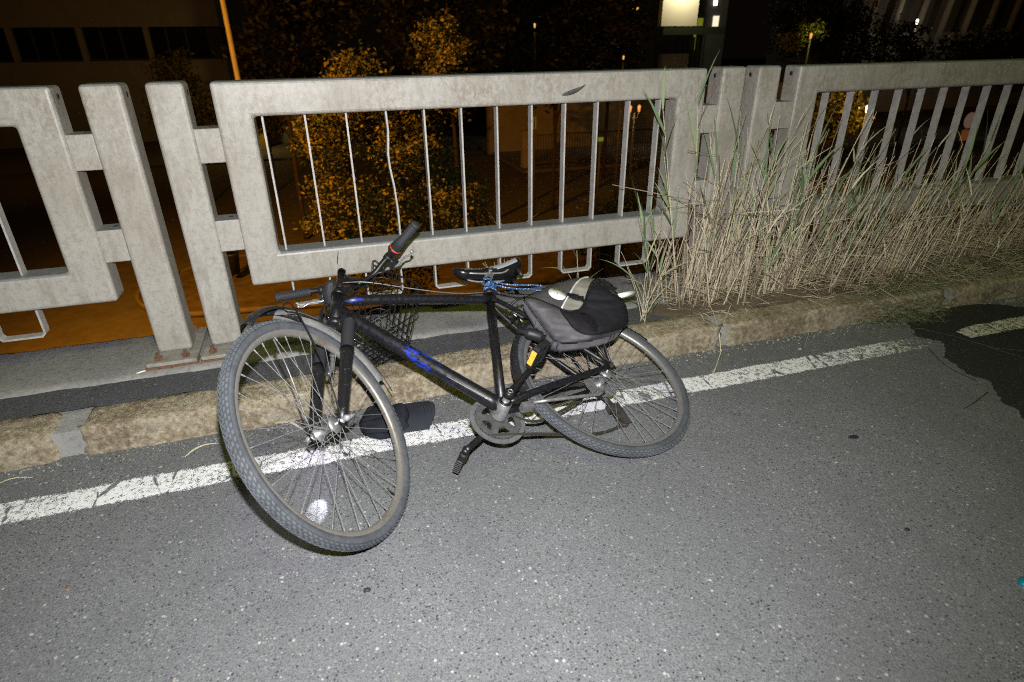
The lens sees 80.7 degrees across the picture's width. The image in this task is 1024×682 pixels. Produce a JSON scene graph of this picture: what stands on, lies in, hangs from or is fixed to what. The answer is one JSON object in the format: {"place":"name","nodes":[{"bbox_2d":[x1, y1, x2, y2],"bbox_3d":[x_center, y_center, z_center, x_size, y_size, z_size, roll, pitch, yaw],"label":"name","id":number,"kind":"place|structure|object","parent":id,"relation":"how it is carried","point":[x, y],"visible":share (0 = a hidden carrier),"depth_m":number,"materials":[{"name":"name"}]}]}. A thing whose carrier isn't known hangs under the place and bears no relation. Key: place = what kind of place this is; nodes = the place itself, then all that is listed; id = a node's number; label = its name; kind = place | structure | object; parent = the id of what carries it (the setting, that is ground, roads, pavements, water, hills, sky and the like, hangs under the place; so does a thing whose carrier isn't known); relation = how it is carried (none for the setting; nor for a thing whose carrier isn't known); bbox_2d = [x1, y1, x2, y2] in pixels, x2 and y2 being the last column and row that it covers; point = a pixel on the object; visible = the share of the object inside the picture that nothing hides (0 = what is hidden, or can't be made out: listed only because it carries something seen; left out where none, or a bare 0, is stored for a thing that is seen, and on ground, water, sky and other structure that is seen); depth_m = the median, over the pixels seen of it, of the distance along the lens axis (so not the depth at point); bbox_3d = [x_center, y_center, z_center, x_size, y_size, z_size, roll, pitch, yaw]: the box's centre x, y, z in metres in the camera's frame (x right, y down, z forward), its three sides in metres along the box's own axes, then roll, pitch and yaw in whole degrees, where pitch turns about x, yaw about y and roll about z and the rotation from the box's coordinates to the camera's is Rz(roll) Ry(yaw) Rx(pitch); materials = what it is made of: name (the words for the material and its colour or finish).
{"place":"outdoors","nodes":[
{"label":"outdoors","id":0,"kind":"place"},
{"bbox_2d":[0,0,241,148],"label":"building","id":1,"kind":"structure","parent":0,"point":[67,47],"depth_m":47.72,"materials":[{"name":"brown concrete"}]},
{"bbox_2d":[0,30,14,62],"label":"window","id":2,"kind":"structure","parent":1,"relation":"in","point":[5,57],"depth_m":46.20,"materials":[{"name":"black glass"}]},
{"bbox_2d":[13,29,83,61],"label":"window","id":3,"kind":"structure","parent":1,"relation":"in","point":[35,45],"depth_m":46.76,"materials":[{"name":"black glass"}]},
{"bbox_2d":[83,29,149,60],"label":"window","id":4,"kind":"structure","parent":1,"relation":"in","point":[103,44],"depth_m":47.92,"materials":[{"name":"black glass"}]},
{"bbox_2d":[150,28,211,59],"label":"window","id":5,"kind":"structure","parent":1,"relation":"in","point":[194,39],"depth_m":49.04,"materials":[{"name":"black glass"}]},
{"bbox_2d":[0,124,478,175],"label":"pavement","id":6,"kind":"structure","parent":0,"point":[14,161],"depth_m":44.82,"materials":[{"name":"grey concrete"}]},
{"bbox_2d":[258,130,266,148],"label":"pillar","id":7,"kind":"structure","parent":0,"point":[262,142],"depth_m":46.44,"materials":[{"name":"yellow"}]},
{"bbox_2d":[269,110,421,143],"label":"wall","id":8,"kind":"structure","parent":0,"point":[277,139],"depth_m":49.05,"materials":[{"name":"brown"}]},
{"bbox_2d":[0,284,893,420],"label":"footway","id":9,"kind":"structure","parent":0,"point":[109,394],"depth_m":2.34,"materials":[{"name":"concrete"}]},
{"bbox_2d":[227,0,774,69],"label":"sky","id":10,"kind":"structure","parent":0,"point":[743,39],"materials":[{"name":"black"}]},
{"bbox_2d":[480,214,535,293],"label":"grass plant","id":11,"kind":"object","parent":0,"point":[494,264],"depth_m":3.06,"materials":[{"name":"green plant"}]},
{"bbox_2d":[0,296,1023,681],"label":"road","id":12,"kind":"structure","parent":0,"point":[756,518],"depth_m":1.72,"materials":[{"name":"grey asphalt"}]},
{"bbox_2d":[0,477,31,482],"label":"dry leaf blade","id":13,"kind":"object","parent":12,"relation":"on","point":[16,477],"visible":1,"depth_m":1.98,"materials":[{"name":"beige plant"}]},
{"bbox_2d":[185,443,217,456],"bbox_3d":[-1.095,0.377,2.120,0.116,0.011,0.018,-23,34,-38],"label":"dry leaf blade","id":14,"kind":"object","parent":12,"relation":"on","point":[199,447],"visible":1,"depth_m":2.12,"materials":[{"name":"beige plant"}]},
{"bbox_2d":[277,421,300,427],"bbox_3d":[-0.833,0.310,2.247,0.130,0.011,0.018,8,28,16],"label":"dry leaf blade","id":15,"kind":"object","parent":12,"relation":"on","point":[289,423],"visible":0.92,"depth_m":2.25,"materials":[{"name":"beige plant"}]},
{"bbox_2d":[363,587,370,592],"bbox_3d":[-0.378,0.647,1.568,0.019,0.006,0.014,-9,27,-15],"label":"pebble","id":16,"kind":"object","parent":12,"relation":"on","point":[367,589],"visible":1,"depth_m":1.56,"materials":[{"name":"grey stone"}]},
{"bbox_2d":[359,401,434,439],"bbox_3d":[-0.428,0.267,2.249,0.285,0.084,0.211,-9,27,-15],"label":"baseball cap","id":17,"kind":"object","parent":12,"relation":"on","point":[415,416],"visible":0.7,"depth_m":2.21,"materials":[{"name":"black fabric"}]},
{"bbox_2d":[217,221,690,551],"bbox_3d":[-0.083,0.016,2.054,1.551,0.704,1.172,-9,27,-15],"label":"bicycle","id":18,"kind":"object","parent":12,"relation":"on","point":[334,336],"visible":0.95,"depth_m":1.98,"materials":[{"name":"black metal"}]},
{"bbox_2d":[481,278,542,291],"bbox_3d":[-0.008,-0.196,2.349,0.283,0.079,0.078,18,32,33],"label":"rope","id":19,"kind":"object","parent":18,"relation":"attached to","point":[490,283],"visible":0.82,"depth_m":2.37,"materials":[{"name":"blue fabric"}]},
{"bbox_2d":[523,276,635,352],"bbox_3d":[0.283,-0.121,2.353,0.327,0.192,0.593,20,33,35],"label":"pannier bag","id":20,"kind":"object","parent":18,"relation":"on","point":[576,314],"visible":0.99,"depth_m":2.24,"materials":[{"name":"grey fabric"}]},
{"bbox_2d":[5,297,1023,481],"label":"gutter grit","id":21,"kind":"object","parent":12,"relation":"on","point":[57,464],"visible":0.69,"depth_m":2.51,"materials":[{"name":"grey gravel"}]},
{"bbox_2d":[848,435,858,438],"bbox_3d":[1.217,0.341,2.146,0.041,0.003,0.024,-9,27,-15],"label":"leaf scrap","id":22,"kind":"object","parent":12,"relation":"on","point":[853,437],"visible":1,"depth_m":2.14,"materials":[{"name":"grey"}]},
{"bbox_2d":[1017,576,1023,586],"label":"bottle cap","id":23,"kind":"object","parent":12,"relation":"on","point":[1020,581],"visible":1,"depth_m":1.56,"materials":[{"name":"teal plastic"}]},
{"bbox_2d":[0,58,1023,353],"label":"road","id":24,"kind":"structure","parent":0,"point":[124,316],"depth_m":30.91,"materials":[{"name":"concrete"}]},
{"bbox_2d":[117,267,131,270],"bbox_3d":[-14.384,-2.599,22.017,0.800,0.005,0.350,-9,27,-15],"label":"road marking","id":25,"kind":"object","parent":24,"relation":"on","point":[123,269],"visible":0.57,"depth_m":22.05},
{"bbox_2d":[140,44,217,130],"bbox_3d":[-15.196,-9.793,28.279,3.417,7.464,3.831,-9,27,-15],"label":"tree","id":26,"kind":"object","parent":24,"relation":"on","point":[202,112],"visible":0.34,"depth_m":27.18,"materials":[{"name":"green plant"}]},
{"bbox_2d":[241,73,297,191],"bbox_3d":[-13.067,-11.025,32.082,3.889,6.243,3.902,-9,27,-15],"label":"tree","id":27,"kind":"object","parent":24,"relation":"on","point":[274,121],"visible":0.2,"depth_m":31.63,"materials":[{"name":"green plant"}]},
{"bbox_2d":[210,0,385,239],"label":"tree","id":28,"kind":"object","parent":24,"relation":"on","point":[310,15],"visible":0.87,"depth_m":21.73,"materials":[{"name":"green plant"}]},
{"bbox_2d":[316,114,336,220],"bbox_3d":[-7.998,-7.497,26.262,0.420,4.860,0.120,-9,27,-15],"label":"street lantern","id":29,"kind":"object","parent":24,"relation":"on","point":[325,150],"visible":0.05,"depth_m":25.90,"materials":[{"name":"grey metal"}]},
{"bbox_2d":[280,8,504,304],"bbox_3d":[-2.474,-3.084,13.693,4.892,7.896,2.690,-9,27,-15],"label":"tree","id":30,"kind":"object","parent":24,"relation":"on","point":[377,211],"visible":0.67,"depth_m":13.04,"materials":[{"name":"green plant"}]},
{"bbox_2d":[135,239,686,316],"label":"bed kerb","id":31,"kind":"structure","parent":24,"relation":"on","point":[139,302],"depth_m":19.16,"materials":[{"name":"grey concrete"}]},
{"bbox_2d":[140,239,682,310],"bbox_3d":[-2.909,-2.862,22.107,19.349,0.120,6.567,-5,27,-9],"label":"planting bed","id":32,"kind":"object","parent":24,"relation":"on","point":[249,293],"visible":0.2,"depth_m":20.69,"materials":[{"name":"soil"}]},
{"bbox_2d":[220,0,240,79],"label":"street lamp","id":33,"kind":"object","parent":32,"relation":"on","point":[230,41],"visible":0.24,"depth_m":18.19,"materials":[{"name":"orange"}]},
{"bbox_2d":[226,250,240,274],"bbox_3d":[-9.493,-2.627,20.427,0.610,1.150,0.494,-9,27,-15],"label":"litter bin","id":34,"kind":"object","parent":32,"relation":"on","point":[233,260],"visible":0.65,"depth_m":20.30,"materials":[{"name":"brown metal"}]},
{"bbox_2d":[348,0,521,221],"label":"tree","id":35,"kind":"object","parent":32,"relation":"on","point":[406,9],"visible":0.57,"depth_m":21.41,"materials":[{"name":"green plant"}]},
{"bbox_2d":[567,178,656,277],"bbox_3d":[3.349,-3.620,19.861,3.433,3.438,2.307,-9,27,-15],"label":"shrub","id":36,"kind":"object","parent":32,"relation":"on","point":[605,251],"visible":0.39,"depth_m":19.62,"materials":[{"name":"green plant"}]},
{"bbox_2d":[532,117,535,216],"bbox_3d":[0.931,-7.710,26.967,0.240,4.400,0.120,-9,27,-15],"label":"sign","id":37,"kind":"object","parent":24,"relation":"on","point":[532,169],"visible":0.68,"depth_m":27.18,"materials":[{"name":"grey metal"}]},
{"bbox_2d":[533,23,535,217],"bbox_3d":[0.969,-9.305,26.152,0.120,7.980,0.114,-9,27,-15],"label":"street lantern","id":38,"kind":"object","parent":24,"relation":"on","point":[534,135],"visible":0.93,"depth_m":26.50,"materials":[{"name":"grey metal"}]},
{"bbox_2d":[489,0,658,210],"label":"tree","id":39,"kind":"object","parent":24,"relation":"on","point":[586,10],"visible":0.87,"depth_m":25.46,"materials":[{"name":"green plant"}]},
{"bbox_2d":[596,137,603,208],"bbox_3d":[4.035,-7.725,28.054,0.240,3.385,0.120,-9,27,-15],"label":"sign","id":40,"kind":"object","parent":24,"relation":"on","point":[600,139],"visible":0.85,"depth_m":27.84,"materials":[{"name":"grey metal"}]},
{"bbox_2d":[556,0,656,178],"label":"tree","id":41,"kind":"object","parent":24,"relation":"on","point":[618,54],"visible":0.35,"depth_m":31.82,"materials":[{"name":"green plant"}]},
{"bbox_2d":[613,55,624,198],"bbox_3d":[5.236,-10.298,29.504,0.120,6.680,0.114,-9,27,-15],"label":"street lantern","id":42,"kind":"object","parent":24,"relation":"on","point":[616,167],"visible":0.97,"depth_m":29.75,"materials":[{"name":"grey metal"}]},
{"bbox_2d":[628,105,640,188],"bbox_3d":[6.411,-10.343,32.233,0.698,4.310,0.178,-9,27,-15],"label":"street lantern","id":43,"kind":"object","parent":24,"relation":"on","point":[634,118],"visible":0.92,"depth_m":32.07,"materials":[{"name":"grey metal"}]},
{"bbox_2d":[555,0,728,84],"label":"building","id":44,"kind":"structure","parent":24,"relation":"on","point":[688,33],"depth_m":47.91,"materials":[{"name":"black"}]},
{"bbox_2d":[697,18,702,25],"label":"window","id":45,"kind":"structure","parent":44,"relation":"in","point":[700,20],"depth_m":48.16,"materials":[{"name":"green"}]},
{"bbox_2d":[712,16,718,25],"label":"window","id":46,"kind":"structure","parent":44,"relation":"in","point":[715,18],"depth_m":48.49,"materials":[{"name":"white glass"}]},
{"bbox_2d":[486,82,820,154],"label":"garden wall","id":47,"kind":"structure","parent":24,"relation":"on","point":[512,121],"depth_m":44.44,"materials":[{"name":"brown"}]},
{"bbox_2d":[773,16,829,64],"bbox_3d":[18.331,-16.355,39.299,3.667,8.625,1.861,-9,27,-15],"label":"tree","id":48,"kind":"object","parent":24,"relation":"on","point":[793,39],"visible":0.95,"depth_m":37.81,"materials":[{"name":"green plant"}]},
{"bbox_2d":[805,33,812,63],"bbox_3d":[18.732,-15.831,39.256,0.178,7.610,0.178,-9,27,-15],"label":"street lantern","id":49,"kind":"object","parent":24,"relation":"on","point":[811,34],"visible":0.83,"depth_m":37.92,"materials":[{"name":"grey metal"}]},
{"bbox_2d":[768,91,873,184],"bbox_3d":[15.869,-11.113,31.731,7.450,6.014,3.628,-9,27,-15],"label":"tree","id":50,"kind":"object","parent":24,"relation":"on","point":[835,119],"visible":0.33,"depth_m":31.10,"materials":[{"name":"green plant"}]},
{"bbox_2d":[847,105,867,189],"bbox_3d":[17.595,-9.707,30.645,0.178,4.310,0.178,-9,27,-15],"label":"street lantern","id":51,"kind":"object","parent":24,"relation":"on","point":[858,144],"visible":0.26,"depth_m":30.49,"materials":[{"name":"grey metal"}]},
{"bbox_2d":[765,0,1023,129],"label":"building","id":52,"kind":"structure","parent":24,"relation":"on","point":[939,18],"depth_m":50.90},
{"bbox_2d":[950,112,974,180],"bbox_3d":[24.357,-10.464,32.697,0.800,3.680,0.130,-9,27,-15],"label":"sign","id":53,"kind":"object","parent":24,"relation":"on","point":[968,120],"visible":0.77,"depth_m":32.22,"materials":[{"name":"grey metal"}]},
{"bbox_2d":[545,249,603,277],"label":"grass plant","id":54,"kind":"object","parent":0,"point":[564,268],"depth_m":2.97,"materials":[{"name":"green plant"}]},
{"bbox_2d":[446,120,1023,172],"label":"pavement","id":55,"kind":"structure","parent":0,"point":[476,135],"depth_m":45.34,"materials":[{"name":"grey concrete"}]},
{"bbox_2d":[521,127,811,167],"bbox_3d":[11.192,-13.560,40.634,22.200,2.300,0.400,-9,27,-15],"label":"fence","id":56,"kind":"object","parent":55,"relation":"on","point":[524,148],"visible":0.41,"depth_m":38.65,"materials":[{"name":"grey metal"}]},
{"bbox_2d":[759,0,892,67],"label":"tree","id":57,"kind":"object","parent":55,"relation":"on","point":[837,19],"visible":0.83,"depth_m":41.08,"materials":[{"name":"green plant"}]},
{"bbox_2d":[859,13,1019,140],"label":"tree","id":58,"kind":"object","parent":55,"relation":"on","point":[990,44],"visible":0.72,"depth_m":43.04,"materials":[{"name":"green plant"}]},
{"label":"bridge deck","id":59,"kind":"structure","parent":0,"visible":0},
{"bbox_2d":[0,267,1023,472],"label":"kerb","id":60,"kind":"structure","parent":59,"relation":"on","point":[31,441],"depth_m":2.39,"materials":[{"name":"stone"}]},
{"bbox_2d":[712,305,730,373],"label":"broken reed","id":61,"kind":"object","parent":60,"relation":"on","point":[719,336],"visible":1,"depth_m":2.70,"materials":[{"name":"beige plant"}]},
{"bbox_2d":[0,226,1023,398],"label":"concrete ledge","id":62,"kind":"object","parent":59,"relation":"on","point":[65,367],"visible":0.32,"depth_m":2.56,"materials":[{"name":"grey concrete"}]},
{"bbox_2d":[0,82,207,370],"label":"railing section","id":63,"kind":"object","parent":62,"relation":"on","point":[62,157],"visible":1,"depth_m":2.22,"materials":[{"name":"grey paint"}]},
{"bbox_2d":[145,66,745,362],"bbox_3d":[-0.113,-0.626,2.687,2.525,1.044,0.327,-9,27,-15],"label":"railing section","id":64,"kind":"object","parent":62,"relation":"on","point":[190,148],"visible":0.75,"depth_m":2.51,"materials":[{"name":"grey paint"}]},
{"bbox_2d":[643,244,1023,317],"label":"soil bank","id":65,"kind":"structure","parent":62,"relation":"on","point":[661,310],"depth_m":3.01,"materials":[{"name":"brown soil"}]},
{"bbox_2d":[630,175,659,300],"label":"reed","id":66,"kind":"object","parent":65,"relation":"on","point":[642,219],"visible":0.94,"depth_m":2.76,"materials":[{"name":"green plant"}]},
{"bbox_2d":[600,227,691,322],"bbox_3d":[0.591,-0.285,2.703,0.427,0.418,0.244,-17,31,-29],"label":"grass plant","id":67,"kind":"object","parent":65,"relation":"on","point":[643,316],"depth_m":2.72,"materials":[{"name":"green plant"}]},
{"bbox_2d":[620,264,683,312],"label":"grass plant","id":68,"kind":"object","parent":65,"relation":"on","point":[651,294],"depth_m":2.82,"materials":[{"name":"green plant"}]},
{"bbox_2d":[643,204,668,302],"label":"reed","id":69,"kind":"object","parent":65,"relation":"on","point":[652,228],"visible":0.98,"depth_m":2.76,"materials":[{"name":"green plant"}]},
{"bbox_2d":[643,69,675,298],"bbox_3d":[0.673,-0.642,2.680,0.102,1.066,0.317,23,35,39],"label":"reed","id":70,"kind":"object","parent":65,"relation":"on","point":[658,117],"visible":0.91,"depth_m":2.52,"materials":[{"name":"green plant"}]},
{"bbox_2d":[651,116,679,300],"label":"reed","id":71,"kind":"object","parent":65,"relation":"on","point":[664,196],"visible":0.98,"depth_m":2.70,"materials":[{"name":"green plant"}]},
{"bbox_2d":[684,50,719,288],"bbox_3d":[0.847,-0.721,2.772,0.131,1.121,0.136,-9,27,-15],"label":"reed","id":72,"kind":"object","parent":65,"relation":"on","point":[694,135],"visible":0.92,"depth_m":2.68,"materials":[{"name":"green plant"}]},
{"bbox_2d":[699,118,724,283],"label":"reed","id":73,"kind":"object","parent":65,"relation":"on","point":[713,167],"visible":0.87,"depth_m":2.74,"materials":[{"name":"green plant"}]},
{"bbox_2d":[720,102,750,283],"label":"reed","id":74,"kind":"object","parent":65,"relation":"on","point":[735,168],"visible":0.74,"depth_m":2.81,"materials":[{"name":"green plant"}]},
{"bbox_2d":[737,131,780,287],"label":"reed","id":75,"kind":"object","parent":65,"relation":"on","point":[766,163],"visible":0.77,"depth_m":2.84,"materials":[{"name":"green plant"}]},
{"bbox_2d":[750,113,788,282],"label":"reed","id":76,"kind":"object","parent":65,"relation":"on","point":[770,166],"visible":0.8,"depth_m":2.83,"materials":[{"name":"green plant"}]},
{"bbox_2d":[758,212,793,294],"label":"reed","id":77,"kind":"object","parent":65,"relation":"on","point":[773,254],"visible":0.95,"depth_m":2.89,"materials":[{"name":"beige plant"}]},
{"bbox_2d":[776,139,845,277],"bbox_3d":[1.443,-0.597,2.937,0.193,0.738,0.104,-4,27,-7],"label":"reed","id":78,"kind":"object","parent":65,"relation":"on","point":[813,173],"visible":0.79,"depth_m":2.90,"materials":[{"name":"beige plant"}]},
{"bbox_2d":[790,109,834,246],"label":"reed","id":79,"kind":"object","parent":65,"relation":"on","point":[804,178],"visible":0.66,"depth_m":2.92,"materials":[{"name":"green plant"}]},
{"bbox_2d":[612,97,1023,307],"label":"dry reed stalks","id":80,"kind":"object","parent":65,"relation":"on","point":[730,250],"visible":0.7,"depth_m":3.01,"materials":[{"name":"beige plant"}]},
{"bbox_2d":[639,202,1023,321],"bbox_3d":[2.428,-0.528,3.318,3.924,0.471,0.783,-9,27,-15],"label":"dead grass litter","id":81,"kind":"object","parent":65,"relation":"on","point":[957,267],"visible":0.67,"depth_m":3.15,"materials":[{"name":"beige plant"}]},
{"bbox_2d":[804,161,858,275],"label":"reed","id":82,"kind":"object","parent":65,"relation":"on","point":[826,207],"visible":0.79,"depth_m":2.97,"materials":[{"name":"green plant"}]},
{"bbox_2d":[817,171,867,272],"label":"reed","id":83,"kind":"object","parent":65,"relation":"on","point":[837,233],"visible":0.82,"depth_m":3.01,"materials":[{"name":"beige plant"}]},
{"bbox_2d":[834,210,858,285],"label":"reed","id":84,"kind":"object","parent":65,"relation":"on","point":[849,246],"visible":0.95,"depth_m":2.99,"materials":[{"name":"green plant"}]},
{"bbox_2d":[841,148,875,275],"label":"reed","id":85,"kind":"object","parent":65,"relation":"on","point":[863,194],"visible":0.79,"depth_m":2.99,"materials":[{"name":"beige plant"}]},
{"bbox_2d":[861,142,931,273],"bbox_3d":[1.964,-0.669,3.102,0.223,0.707,0.087,-9,27,-15],"label":"reed","id":86,"kind":"object","parent":65,"relation":"on","point":[883,212],"visible":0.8,"depth_m":3.08,"materials":[{"name":"beige plant"}]},
{"bbox_2d":[836,240,1023,334],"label":"grass","id":87,"kind":"structure","parent":65,"relation":"on","point":[906,292],"depth_m":3.07,"materials":[{"name":"plant"}]},
{"bbox_2d":[907,120,978,266],"bbox_3d":[2.294,-0.755,3.161,0.233,0.802,0.105,-9,27,-15],"label":"reed","id":88,"kind":"object","parent":65,"relation":"on","point":[968,155],"visible":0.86,"depth_m":3.12,"materials":[{"name":"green plant"}]},
{"bbox_2d":[932,107,1004,251],"bbox_3d":[2.446,-0.814,3.240,0.262,0.832,0.066,-10,28,-18],"label":"reed","id":89,"kind":"object","parent":65,"relation":"on","point":[983,160],"visible":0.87,"depth_m":3.17,"materials":[{"name":"beige plant"}]},
{"bbox_2d":[975,160,1023,252],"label":"reed","id":90,"kind":"object","parent":65,"relation":"on","point":[999,207],"visible":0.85,"depth_m":3.32,"materials":[{"name":"beige plant"}]},
{"bbox_2d":[717,58,1023,282],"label":"railing section","id":91,"kind":"object","parent":62,"relation":"on","point":[803,85],"visible":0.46,"depth_m":3.09,"materials":[{"name":"grey paint"}]}
]}

